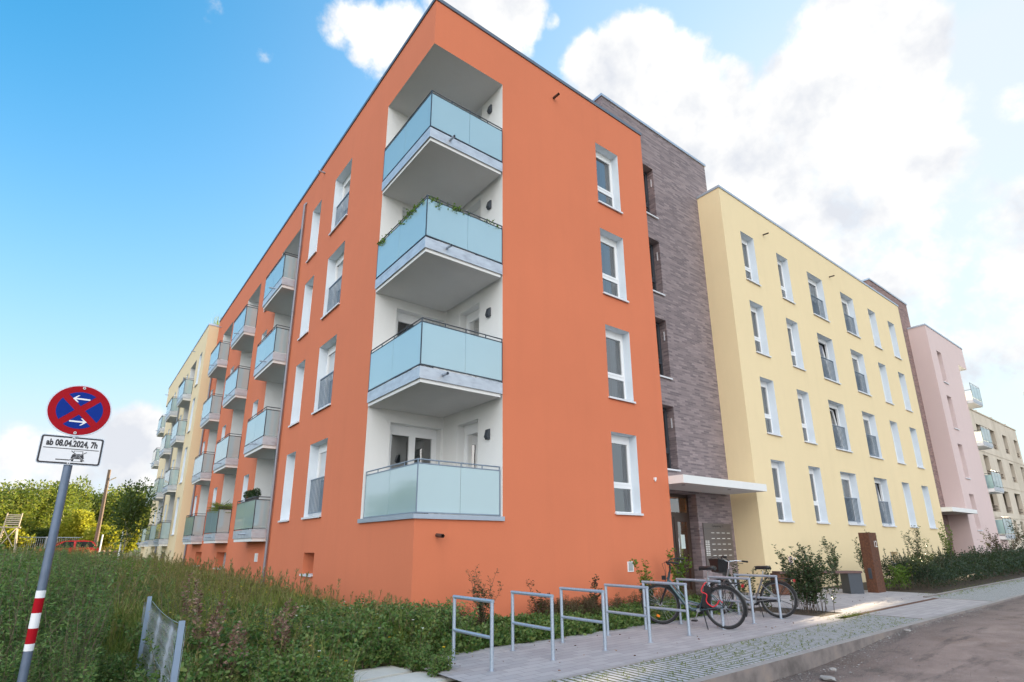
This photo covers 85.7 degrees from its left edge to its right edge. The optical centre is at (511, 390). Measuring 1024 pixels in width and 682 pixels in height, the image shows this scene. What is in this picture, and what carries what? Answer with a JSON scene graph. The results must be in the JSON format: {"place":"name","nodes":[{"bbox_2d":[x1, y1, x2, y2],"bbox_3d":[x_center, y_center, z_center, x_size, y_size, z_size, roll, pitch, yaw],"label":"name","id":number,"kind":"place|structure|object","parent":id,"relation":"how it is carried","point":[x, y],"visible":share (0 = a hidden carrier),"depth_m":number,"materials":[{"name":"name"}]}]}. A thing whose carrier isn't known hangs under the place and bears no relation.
{"place":"outdoors","nodes":[
{"label":"outdoors","id":0,"kind":"place"},
{"bbox_2d":[59,548,460,681],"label":"meadow","id":1,"kind":"structure","parent":0,"point":[356,669],"depth_m":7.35,"materials":[{"name":"green plant"}]},
{"bbox_2d":[0,513,22,551],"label":"lookout seat","id":2,"kind":"object","parent":1,"relation":"on","point":[16,535],"visible":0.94,"depth_m":44.27,"materials":[{"name":"brown wood"}]},
{"bbox_2d":[0,479,34,532],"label":"tree","id":3,"kind":"object","parent":1,"relation":"on","point":[3,507],"visible":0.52,"depth_m":47.87,"materials":[{"name":"green plant"}]},
{"bbox_2d":[0,525,36,552],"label":"bush","id":4,"kind":"object","parent":1,"relation":"on","point":[23,534],"visible":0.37,"depth_m":46.03,"materials":[{"name":"yellow plant"}]},
{"bbox_2d":[0,479,72,548],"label":"tree","id":5,"kind":"object","parent":1,"relation":"on","point":[29,513],"visible":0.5,"depth_m":50.01,"materials":[{"name":"green plant"}]},
{"bbox_2d":[22,481,92,530],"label":"tree","id":6,"kind":"object","parent":1,"relation":"on","point":[70,500],"visible":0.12,"depth_m":53.62,"materials":[{"name":"green plant"}]},
{"bbox_2d":[17,385,111,681],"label":"traffic sign","id":7,"kind":"object","parent":1,"relation":"on","point":[74,412],"visible":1,"depth_m":4.60,"materials":[{"name":"metal"}]},
{"bbox_2d":[39,540,98,553],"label":"parked car","id":8,"kind":"object","parent":1,"relation":"on","point":[83,543],"visible":0.03,"depth_m":42.77,"materials":[{"name":"red paint"}]},
{"bbox_2d":[56,509,97,542],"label":"bush","id":9,"kind":"object","parent":1,"relation":"on","point":[79,523],"visible":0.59,"depth_m":49.47,"materials":[{"name":"yellow plant"}]},
{"bbox_2d":[69,475,94,511],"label":"birch tree","id":10,"kind":"object","parent":1,"relation":"on","point":[84,496],"visible":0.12,"depth_m":63.39,"materials":[{"name":"green plant"}]},
{"bbox_2d":[79,524,127,551],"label":"bush","id":11,"kind":"object","parent":1,"relation":"on","point":[91,532],"visible":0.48,"depth_m":47.25,"materials":[{"name":"yellow plant"}]},
{"bbox_2d":[0,547,207,610],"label":"bushy weeds","id":12,"kind":"object","parent":1,"relation":"on","point":[129,570],"visible":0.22,"depth_m":10.90,"materials":[{"name":"green plant"}]},
{"bbox_2d":[94,469,115,544],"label":"wooden pole","id":13,"kind":"object","parent":1,"relation":"on","point":[98,528],"visible":0.81,"depth_m":44.51,"materials":[{"name":"brown wood"}]},
{"bbox_2d":[0,538,231,681],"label":"tall weeds","id":14,"kind":"object","parent":1,"relation":"on","point":[50,662],"visible":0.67,"depth_m":5.70,"materials":[{"name":"green plant"}]},
{"bbox_2d":[89,484,150,529],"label":"tree","id":15,"kind":"object","parent":1,"relation":"on","point":[112,498],"visible":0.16,"depth_m":69.43,"materials":[{"name":"green plant"}]},
{"bbox_2d":[107,477,162,556],"bbox_3d":[-20.345,7.135,29.807,2.425,4.990,2.603,12,-20,-36],"label":"young tree","id":16,"kind":"object","parent":1,"relation":"on","point":[130,509],"visible":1,"depth_m":29.77,"materials":[{"name":"green plant"}]},
{"bbox_2d":[136,596,185,681],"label":"chain link fence","id":17,"kind":"object","parent":1,"relation":"on","point":[175,668],"visible":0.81,"depth_m":5.37,"materials":[{"name":"metal"}]},
{"bbox_2d":[136,323,219,563],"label":"apartment house","id":18,"kind":"structure","parent":1,"relation":"on","point":[176,453],"depth_m":32.19,"materials":[{"name":"paint"}]},
{"bbox_2d":[189,586,230,654],"bbox_3d":[-3.633,2.805,6.465,0.598,0.957,0.287,-6,-17,18],"label":"dock plant","id":19,"kind":"object","parent":1,"relation":"on","point":[199,611],"visible":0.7,"depth_m":6.51,"materials":[{"name":"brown plant"}]},
{"bbox_2d":[210,614,248,681],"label":"dock plant","id":20,"kind":"object","parent":1,"relation":"on","point":[230,643],"visible":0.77,"depth_m":5.83,"materials":[{"name":"brown plant"}]},
{"bbox_2d":[119,559,342,656],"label":"yellow weeds","id":21,"kind":"object","parent":1,"relation":"on","point":[220,611],"visible":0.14,"depth_m":7.29,"materials":[{"name":"plant"}]},
{"bbox_2d":[272,615,291,655],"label":"dock plant","id":22,"kind":"object","parent":1,"relation":"on","point":[286,633],"visible":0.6,"depth_m":6.67,"materials":[{"name":"brown plant"}]},
{"bbox_2d":[76,571,487,681],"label":"leafy herbs","id":23,"kind":"object","parent":1,"relation":"on","point":[416,658],"visible":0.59,"depth_m":6.97,"materials":[{"name":"green plant"}]},
{"bbox_2d":[351,665,454,681],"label":"stepping slabs","id":24,"kind":"structure","parent":1,"relation":"on","point":[390,673],"depth_m":6.80,"materials":[{"name":"concrete"}]},
{"bbox_2d":[182,0,675,620],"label":"apartment house","id":25,"kind":"structure","parent":1,"relation":"on","point":[428,400],"depth_m":13.59,"materials":[{"name":"orange paint"}]},
{"bbox_2d":[278,451,295,522],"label":"window","id":26,"kind":"structure","parent":25,"relation":"in","point":[290,462],"depth_m":16.63,"materials":[{"name":"white glass"}]},
{"bbox_2d":[288,360,304,427],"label":"window","id":27,"kind":"structure","parent":25,"relation":"in","point":[295,415],"depth_m":17.42,"materials":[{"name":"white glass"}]},
{"bbox_2d":[297,275,313,340],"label":"window","id":28,"kind":"structure","parent":25,"relation":"in","point":[306,310],"depth_m":18.21,"materials":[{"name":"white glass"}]},
{"bbox_2d":[306,200,321,262],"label":"window","id":29,"kind":"structure","parent":25,"relation":"in","point":[316,213],"depth_m":18.98,"materials":[{"name":"white glass"}]},
{"bbox_2d":[301,438,327,519],"bbox_3d":[-5.034,2.343,14.499,0.372,2.005,1.394,12,-20,-36],"label":"window","id":30,"kind":"structure","parent":25,"relation":"in","point":[318,450],"depth_m":14.88,"materials":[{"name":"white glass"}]},
{"bbox_2d":[311,334,336,414],"bbox_3d":[-5.048,-0.399,15.277,0.372,2.005,1.394,12,-20,-36],"label":"window","id":31,"kind":"structure","parent":25,"relation":"in","point":[324,383],"depth_m":15.67,"materials":[{"name":"white glass"}]},
{"bbox_2d":[320,241,344,319],"bbox_3d":[-5.062,-3.151,16.057,0.372,2.005,1.394,12,-20,-36],"label":"window","id":32,"kind":"structure","parent":25,"relation":"in","point":[333,280],"depth_m":16.45,"materials":[{"name":"white glass"}]},
{"bbox_2d":[328,159,351,235],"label":"window","id":33,"kind":"structure","parent":25,"relation":"in","point":[342,186],"depth_m":17.22,"materials":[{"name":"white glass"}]},
{"bbox_2d":[388,422,440,515],"bbox_3d":[-2.501,1.966,13.081,1.330,2.170,0.800,12,-20,-36],"label":"balcony door","id":34,"kind":"structure","parent":25,"relation":"in","point":[407,442],"depth_m":13.43,"materials":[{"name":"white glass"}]},
{"bbox_2d":[394,308,443,378],"bbox_3d":[-2.515,-0.766,13.856,1.330,2.170,0.800,12,-20,-36],"label":"window","id":35,"kind":"structure","parent":25,"relation":"in","point":[404,318],"depth_m":13.90,"materials":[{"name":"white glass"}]},
{"bbox_2d":[455,419,477,515],"bbox_3d":[-0.916,1.793,12.479,0.270,2.160,0.870,12,-20,-36],"label":"balcony door","id":36,"kind":"structure","parent":25,"relation":"in","point":[467,433],"depth_m":12.85,"materials":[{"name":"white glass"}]},
{"bbox_2d":[458,303,478,377],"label":"window","id":37,"kind":"structure","parent":25,"relation":"in","point":[469,319],"depth_m":13.65,"materials":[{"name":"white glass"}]},
{"bbox_2d":[595,143,622,213],"bbox_3d":[2.536,-6.036,16.246,0.994,2.005,0.902,12,-20,-36],"label":"window","id":38,"kind":"structure","parent":25,"relation":"in","point":[606,161],"depth_m":16.39,"materials":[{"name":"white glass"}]},
{"bbox_2d":[600,228,628,302],"bbox_3d":[2.550,-3.352,15.485,0.994,2.005,0.902,12,-20,-36],"label":"window","id":39,"kind":"structure","parent":25,"relation":"in","point":[612,251],"depth_m":15.63,"materials":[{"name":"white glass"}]},
{"bbox_2d":[605,324,635,403],"bbox_3d":[2.564,-0.600,14.705,0.994,2.005,0.902,12,-20,-36],"label":"window","id":40,"kind":"structure","parent":25,"relation":"in","point":[620,384],"depth_m":14.84,"materials":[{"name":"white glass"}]},
{"bbox_2d":[611,432,643,515],"bbox_3d":[2.578,2.141,13.927,0.994,2.005,0.902,12,-20,-36],"label":"window","id":41,"kind":"structure","parent":25,"relation":"in","point":[624,446],"depth_m":14.13,"materials":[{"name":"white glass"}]},
{"bbox_2d":[335,622,654,668],"bbox_3d":[0.936,4.310,10.095,9.550,0.236,1.180,12,-20,-36],"label":"flower bed","id":42,"kind":"object","parent":1,"relation":"on","point":[397,662],"visible":0.04,"depth_m":7.42,"materials":[{"name":"soil"}]},
{"bbox_2d":[466,564,502,624],"bbox_3d":[-0.516,3.558,9.455,0.729,1.113,0.501,7,-17,-24],"label":"garden shrub","id":43,"kind":"object","parent":42,"relation":"on","point":[480,605],"visible":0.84,"depth_m":9.38,"materials":[{"name":"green plant"}]},
{"bbox_2d":[430,587,701,626],"bbox_3d":[1.386,4.275,10.918,7.877,0.545,0.920,12,-20,-36],"label":"lavender","id":44,"kind":"object","parent":42,"relation":"on","point":[585,603],"visible":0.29,"depth_m":10.86,"materials":[{"name":"green plant"}]},
{"bbox_2d":[430,593,740,654],"bbox_3d":[1.631,4.310,10.456,8.229,0.499,1.383,12,-20,-36],"label":"ground cover","id":45,"kind":"object","parent":42,"relation":"on","point":[502,631],"visible":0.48,"depth_m":9.57,"materials":[{"name":"green plant"}]},
{"bbox_2d":[666,548,691,594],"bbox_3d":[3.992,4.384,13.089,0.635,1.271,0.342,-5,-17,18],"label":"garden shrub","id":46,"kind":"object","parent":42,"relation":"on","point":[681,570],"visible":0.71,"depth_m":13.11,"materials":[{"name":"green plant"}]},
{"bbox_2d":[542,614,868,681],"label":"edging","id":47,"kind":"object","parent":1,"relation":"on","point":[575,675],"visible":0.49,"depth_m":7.74,"materials":[{"name":"concrete"}]},
{"bbox_2d":[0,0,1023,547],"label":"sky","id":48,"kind":"structure","parent":0,"point":[153,152],"materials":[{"name":"blue"}]},
{"bbox_2d":[408,611,839,681],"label":"bike parking paving","id":49,"kind":"structure","parent":0,"point":[527,662],"depth_m":8.22,"materials":[{"name":"grey concrete"}]},
{"bbox_2d":[451,595,495,671],"bbox_3d":[-0.529,3.187,7.298,0.100,0.854,1.008,11,-20,-36],"label":"cycle stand","id":50,"kind":"object","parent":49,"relation":"on","point":[490,636],"visible":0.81,"depth_m":7.19,"materials":[{"name":"metal"}]},
{"bbox_2d":[510,590,556,660],"bbox_3d":[0.281,3.345,7.905,0.100,0.854,1.008,11,-19,-35],"label":"cycle stand","id":51,"kind":"object","parent":49,"relation":"on","point":[550,596],"visible":0.89,"depth_m":7.83,"materials":[{"name":"metal"}]},
{"bbox_2d":[559,587,608,650],"bbox_3d":[1.078,3.501,8.502,0.100,0.854,1.007,12,-20,-37],"label":"cycle stand","id":52,"kind":"object","parent":49,"relation":"on","point":[603,621],"visible":0.94,"depth_m":8.46,"materials":[{"name":"metal"}]},
{"bbox_2d":[604,583,653,642],"bbox_3d":[1.896,3.661,9.114,0.100,0.854,1.008,11,-19,-35],"label":"cycle stand","id":53,"kind":"object","parent":49,"relation":"on","point":[647,616],"visible":0.88,"depth_m":9.09,"materials":[{"name":"metal"}]},
{"bbox_2d":[641,581,691,635],"bbox_3d":[2.694,3.817,9.711,0.100,0.854,1.008,12,-20,-36],"label":"cycle stand","id":54,"kind":"object","parent":49,"relation":"on","point":[670,609],"visible":0.88,"depth_m":9.65,"materials":[{"name":"metal"}]},
{"bbox_2d":[641,557,747,629],"bbox_3d":[3.350,3.768,10.308,1.948,1.200,0.684,-11,-16,34],"label":"bicycle","id":55,"kind":"object","parent":49,"relation":"on","point":[703,606],"visible":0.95,"depth_m":10.08,"materials":[{"name":"metal"}]},
{"bbox_2d":[676,578,724,629],"bbox_3d":[3.504,3.975,10.318,0.100,0.854,1.008,11,-20,-36],"label":"cycle stand","id":56,"kind":"object","parent":49,"relation":"on","point":[689,603],"visible":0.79,"depth_m":10.35,"materials":[{"name":"metal"}]},
{"bbox_2d":[708,576,756,623],"bbox_3d":[4.317,4.134,10.926,0.100,0.854,1.008,11,-19,-35],"label":"cycle stand","id":57,"kind":"object","parent":49,"relation":"on","point":[750,592],"visible":0.59,"depth_m":10.75,"materials":[{"name":"metal"}]},
{"bbox_2d":[728,563,774,612],"bbox_3d":[5.258,4.395,12.313,1.134,1.036,0.782,-7,-17,23],"label":"garden shrub","id":58,"kind":"object","parent":49,"relation":"on","point":[768,594],"visible":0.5,"depth_m":12.20,"materials":[{"name":"green plant"}]},
{"bbox_2d":[708,556,798,617],"bbox_3d":[4.922,4.110,11.613,0.655,1.202,1.862,14,-21,-40],"label":"bicycle","id":59,"kind":"object","parent":49,"relation":"on","point":[721,565],"visible":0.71,"depth_m":11.49,"materials":[{"name":"metal"}]},
{"bbox_2d":[733,574,783,618],"bbox_3d":[5.115,4.289,11.524,0.100,0.854,1.008,12,-20,-36],"label":"cycle stand","id":60,"kind":"object","parent":49,"relation":"on","point":[777,598],"visible":0.88,"depth_m":11.40,"materials":[{"name":"metal"}]},
{"bbox_2d":[367,578,1023,681],"bbox_3d":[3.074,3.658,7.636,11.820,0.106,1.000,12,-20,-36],"label":"slotted paving","id":61,"kind":"structure","parent":0,"point":[695,669],"depth_m":7.69,"materials":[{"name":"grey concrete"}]},
{"bbox_2d":[755,607,839,616],"bbox_3d":[5.917,4.857,12.038,1.700,0.015,1.780,12,-20,-36],"label":"planting bed","id":62,"kind":"object","parent":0,"point":[811,613],"visible":0.4,"depth_m":12.10,"materials":[{"name":"soil"}]},
{"bbox_2d":[772,543,841,613],"bbox_3d":[6.556,4.146,12.313,1.169,1.483,1.408,-1,-16,3],"label":"garden shrub","id":63,"kind":"object","parent":62,"relation":"on","point":[809,587],"visible":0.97,"depth_m":12.04,"materials":[{"name":"green plant"}]},
{"bbox_2d":[749,607,855,618],"bbox_3d":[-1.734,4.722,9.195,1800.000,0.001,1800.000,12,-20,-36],"label":"ground","id":64,"kind":"structure","parent":0,"point":[843,617],"depth_m":17.28,"materials":[{"name":"grey concrete"}]},
{"bbox_2d":[593,93,766,596],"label":"stair tower","id":65,"kind":"structure","parent":64,"relation":"on","point":[702,487],"depth_m":18.06,"materials":[{"name":"brick"}]},
{"bbox_2d":[642,158,658,219],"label":"window","id":66,"kind":"structure","parent":65,"relation":"in","point":[647,167],"depth_m":19.20,"materials":[{"name":"black glass"}]},
{"bbox_2d":[648,231,664,295],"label":"window","id":67,"kind":"structure","parent":65,"relation":"in","point":[657,284],"depth_m":18.41,"materials":[{"name":"black glass"}]},
{"bbox_2d":[654,310,672,379],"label":"window","id":68,"kind":"structure","parent":65,"relation":"in","point":[661,331],"depth_m":17.63,"materials":[{"name":"clear glass"}]},
{"bbox_2d":[662,397,680,471],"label":"window","id":69,"kind":"structure","parent":65,"relation":"in","point":[668,411],"depth_m":16.84,"materials":[{"name":"black glass"}]},
{"bbox_2d":[669,492,703,596],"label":"entrance door","id":70,"kind":"structure","parent":65,"relation":"in","point":[684,515],"depth_m":16.50,"materials":[{"name":"brown glass"}]},
{"bbox_2d":[861,278,977,555],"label":"stair tower","id":71,"kind":"structure","parent":64,"relation":"on","point":[905,324],"depth_m":31.63,"materials":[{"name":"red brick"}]},
{"bbox_2d":[969,409,1023,550],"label":"apartment building","id":72,"kind":"structure","parent":64,"relation":"on","point":[1003,456],"depth_m":51.73,"materials":[{"name":"beige paint"}]},
{"bbox_2d":[712,588,930,612],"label":"entrance paving","id":73,"kind":"structure","parent":0,"point":[845,603],"depth_m":14.36,"materials":[{"name":"grey concrete"}]},
{"bbox_2d":[770,570,864,594],"bbox_3d":[8.929,5.624,16.166,2.562,0.630,0.440,1,-16,-3],"label":"bench","id":74,"kind":"object","parent":73,"relation":"on","point":[852,582],"visible":0.71,"depth_m":16.06,"materials":[{"name":"grey concrete"}]},
{"bbox_2d":[858,532,885,592],"bbox_3d":[10.848,5.184,16.635,0.570,1.734,0.283,12,-20,-36],"label":"number stele","id":75,"kind":"object","parent":73,"relation":"on","point":[875,582],"visible":0.99,"depth_m":16.49,"materials":[{"name":"brown metal"}]},
{"bbox_2d":[825,598,930,617],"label":"footpath","id":76,"kind":"structure","parent":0,"point":[883,606],"depth_m":12.71,"materials":[{"name":"grey concrete"}]},
{"bbox_2d":[771,597,1023,681],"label":"road","id":77,"kind":"structure","parent":0,"point":[987,638],"depth_m":8.04,"materials":[{"name":"grey asphalt"}]},
{"bbox_2d":[684,593,1023,681],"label":"kerb","id":78,"kind":"structure","parent":77,"relation":"on","point":[772,669],"depth_m":7.64,"materials":[{"name":"concrete"}]},
{"bbox_2d":[772,608,1023,681],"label":"road grit","id":79,"kind":"object","parent":77,"relation":"on","point":[895,644],"visible":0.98,"depth_m":8.75,"materials":[{"name":"gravel"}]},
{"bbox_2d":[822,568,1023,593],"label":"planting bed","id":80,"kind":"object","parent":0,"point":[975,582],"visible":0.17,"depth_m":18.85,"materials":[{"name":"soil"}]},
{"bbox_2d":[696,185,948,592],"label":"apartment house","id":81,"kind":"structure","parent":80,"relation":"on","point":[823,431],"depth_m":21.04,"materials":[{"name":"paint"}]},
{"bbox_2d":[740,231,761,285],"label":"window","id":82,"kind":"structure","parent":81,"relation":"in","point":[748,248],"depth_m":20.88,"materials":[{"name":"clear glass"}]},
{"bbox_2d":[749,300,771,357],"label":"window","id":83,"kind":"structure","parent":81,"relation":"in","point":[758,321],"depth_m":20.11,"materials":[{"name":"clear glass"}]},
{"bbox_2d":[760,377,782,436],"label":"window","id":84,"kind":"structure","parent":81,"relation":"in","point":[767,386],"depth_m":19.32,"materials":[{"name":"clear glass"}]},
{"bbox_2d":[771,459,794,521],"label":"window","id":85,"kind":"structure","parent":81,"relation":"in","point":[778,467],"depth_m":18.54,"materials":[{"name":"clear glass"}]},
{"bbox_2d":[776,253,795,303],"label":"window","id":86,"kind":"structure","parent":81,"relation":"in","point":[784,275],"depth_m":22.40,"materials":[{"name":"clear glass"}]},
{"bbox_2d":[786,318,805,370],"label":"window","id":87,"kind":"structure","parent":81,"relation":"in","point":[792,327],"depth_m":21.63,"materials":[{"name":"clear glass"}]},
{"bbox_2d":[797,389,817,444],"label":"window","id":88,"kind":"structure","parent":81,"relation":"in","point":[803,397],"depth_m":20.84,"materials":[{"name":"clear glass"}]},
{"bbox_2d":[807,272,830,322],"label":"window","id":89,"kind":"structure","parent":81,"relation":"in","point":[815,284],"depth_m":24.13,"materials":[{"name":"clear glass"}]},
{"bbox_2d":[808,466,830,523],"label":"window","id":90,"kind":"structure","parent":81,"relation":"in","point":[814,472],"depth_m":20.06,"materials":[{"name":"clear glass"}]},
{"bbox_2d":[817,333,841,384],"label":"window","id":91,"kind":"structure","parent":81,"relation":"in","point":[826,348],"depth_m":23.38,"materials":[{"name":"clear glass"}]},
{"bbox_2d":[828,400,852,452],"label":"window","id":92,"kind":"structure","parent":81,"relation":"in","point":[841,436],"depth_m":22.61,"materials":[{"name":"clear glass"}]},
{"bbox_2d":[840,292,861,338],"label":"window","id":93,"kind":"structure","parent":81,"relation":"in","point":[847,303],"depth_m":25.99,"materials":[{"name":"clear glass"}]},
{"bbox_2d":[840,471,865,525],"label":"window","id":94,"kind":"structure","parent":81,"relation":"in","point":[849,482],"depth_m":21.83,"materials":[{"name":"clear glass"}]},
{"bbox_2d":[850,349,872,396],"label":"window","id":95,"kind":"structure","parent":81,"relation":"in","point":[857,358],"depth_m":25.25,"materials":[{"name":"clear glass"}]},
{"bbox_2d":[862,411,883,459],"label":"window","id":96,"kind":"structure","parent":81,"relation":"in","point":[869,421],"depth_m":24.45,"materials":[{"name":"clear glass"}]},
{"bbox_2d":[874,477,896,526],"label":"window","id":97,"kind":"structure","parent":81,"relation":"in","point":[882,491],"depth_m":23.67,"materials":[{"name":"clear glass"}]},
{"bbox_2d":[878,362,894,404],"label":"window","id":98,"kind":"structure","parent":81,"relation":"in","point":[885,384],"depth_m":26.82,"materials":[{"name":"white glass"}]},
{"bbox_2d":[889,420,906,464],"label":"window","id":99,"kind":"structure","parent":81,"relation":"in","point":[895,434],"depth_m":26.03,"materials":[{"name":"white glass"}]},
{"bbox_2d":[902,482,918,527],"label":"window","id":100,"kind":"structure","parent":81,"relation":"in","point":[906,489],"depth_m":25.25,"materials":[{"name":"white glass"}]},
{"bbox_2d":[921,485,937,528],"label":"window","id":101,"kind":"structure","parent":81,"relation":"in","point":[925,491],"depth_m":26.72,"materials":[{"name":"white glass"}]},
{"bbox_2d":[883,563,915,590],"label":"garden shrub","id":102,"kind":"object","parent":80,"relation":"on","point":[900,576],"visible":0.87,"depth_m":16.93,"materials":[{"name":"green plant"}]},
{"bbox_2d":[901,525,928,579],"bbox_3d":[13.938,5.632,18.930,0.823,1.976,0.402,-13,-20,37],"label":"garden shrub","id":103,"kind":"object","parent":80,"relation":"on","point":[917,544],"visible":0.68,"depth_m":19.01,"materials":[{"name":"green plant"}]},
{"bbox_2d":[881,543,1023,590],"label":"hedge","id":104,"kind":"object","parent":80,"relation":"on","point":[975,563],"visible":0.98,"depth_m":18.79,"materials":[{"name":"green plant"}]},
{"bbox_2d":[907,323,1014,555],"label":"apartment house","id":105,"kind":"structure","parent":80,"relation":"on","point":[957,441],"depth_m":32.29,"materials":[{"name":"paint"}]},
{"bbox_2d":[979,527,1022,550],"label":"garden shrub","id":106,"kind":"object","parent":80,"relation":"on","point":[993,540],"visible":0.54,"depth_m":26.70,"materials":[{"name":"green plant"}]},
{"bbox_2d":[866,598,990,618],"bbox_3d":[9.642,4.961,12.625,4.800,0.043,1.120,12,-20,-36],"label":"entrance apron","id":107,"kind":"object","parent":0,"point":[930,608],"visible":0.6,"depth_m":12.42,"materials":[{"name":"grey concrete"}]},
{"bbox_2d":[930,579,1023,600],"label":"verge paving","id":108,"kind":"structure","parent":0,"point":[1006,590],"depth_m":15.77,"materials":[{"name":"grey concrete"}]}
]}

